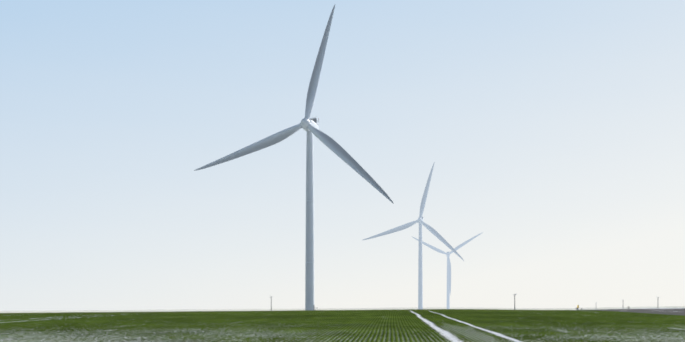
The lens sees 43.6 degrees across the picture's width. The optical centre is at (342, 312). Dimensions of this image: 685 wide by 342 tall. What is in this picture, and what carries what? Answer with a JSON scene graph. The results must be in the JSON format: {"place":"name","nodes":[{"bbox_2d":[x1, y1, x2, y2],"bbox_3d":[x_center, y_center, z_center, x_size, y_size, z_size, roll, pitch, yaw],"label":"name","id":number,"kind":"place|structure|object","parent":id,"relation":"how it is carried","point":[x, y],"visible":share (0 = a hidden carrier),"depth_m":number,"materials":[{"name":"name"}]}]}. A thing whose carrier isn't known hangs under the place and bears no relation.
{"place":"outdoors","nodes":[
{"label":"outdoors","id":0,"kind":"place"},
{"bbox_2d":[0,306,684,341],"bbox_3d":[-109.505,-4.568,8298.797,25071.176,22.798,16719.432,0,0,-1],"label":"field ground","id":1,"kind":"structure","parent":0,"point":[638,324],"depth_m":46.55,"materials":[{"name":"green plant"}]},
{"bbox_2d":[194,5,393,309],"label":"wind turbine","id":2,"kind":"object","parent":1,"relation":"on","point":[310,127],"visible":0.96,"depth_m":347.15,"materials":[{"name":"grey metal"}]},
{"bbox_2d":[363,162,463,308],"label":"wind turbine","id":3,"kind":"object","parent":1,"relation":"on","point":[433,231],"visible":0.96,"depth_m":707.47,"materials":[{"name":"grey metal"}]},
{"bbox_2d":[413,232,482,308],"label":"wind turbine","id":4,"kind":"object","parent":1,"relation":"on","point":[448,268],"visible":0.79,"depth_m":1038.03,"materials":[{"name":"grey metal"}]},
{"bbox_2d":[0,0,684,310],"label":"sky","id":5,"kind":"structure","parent":0,"point":[553,131],"materials":[{"name":"blue"}]}
]}

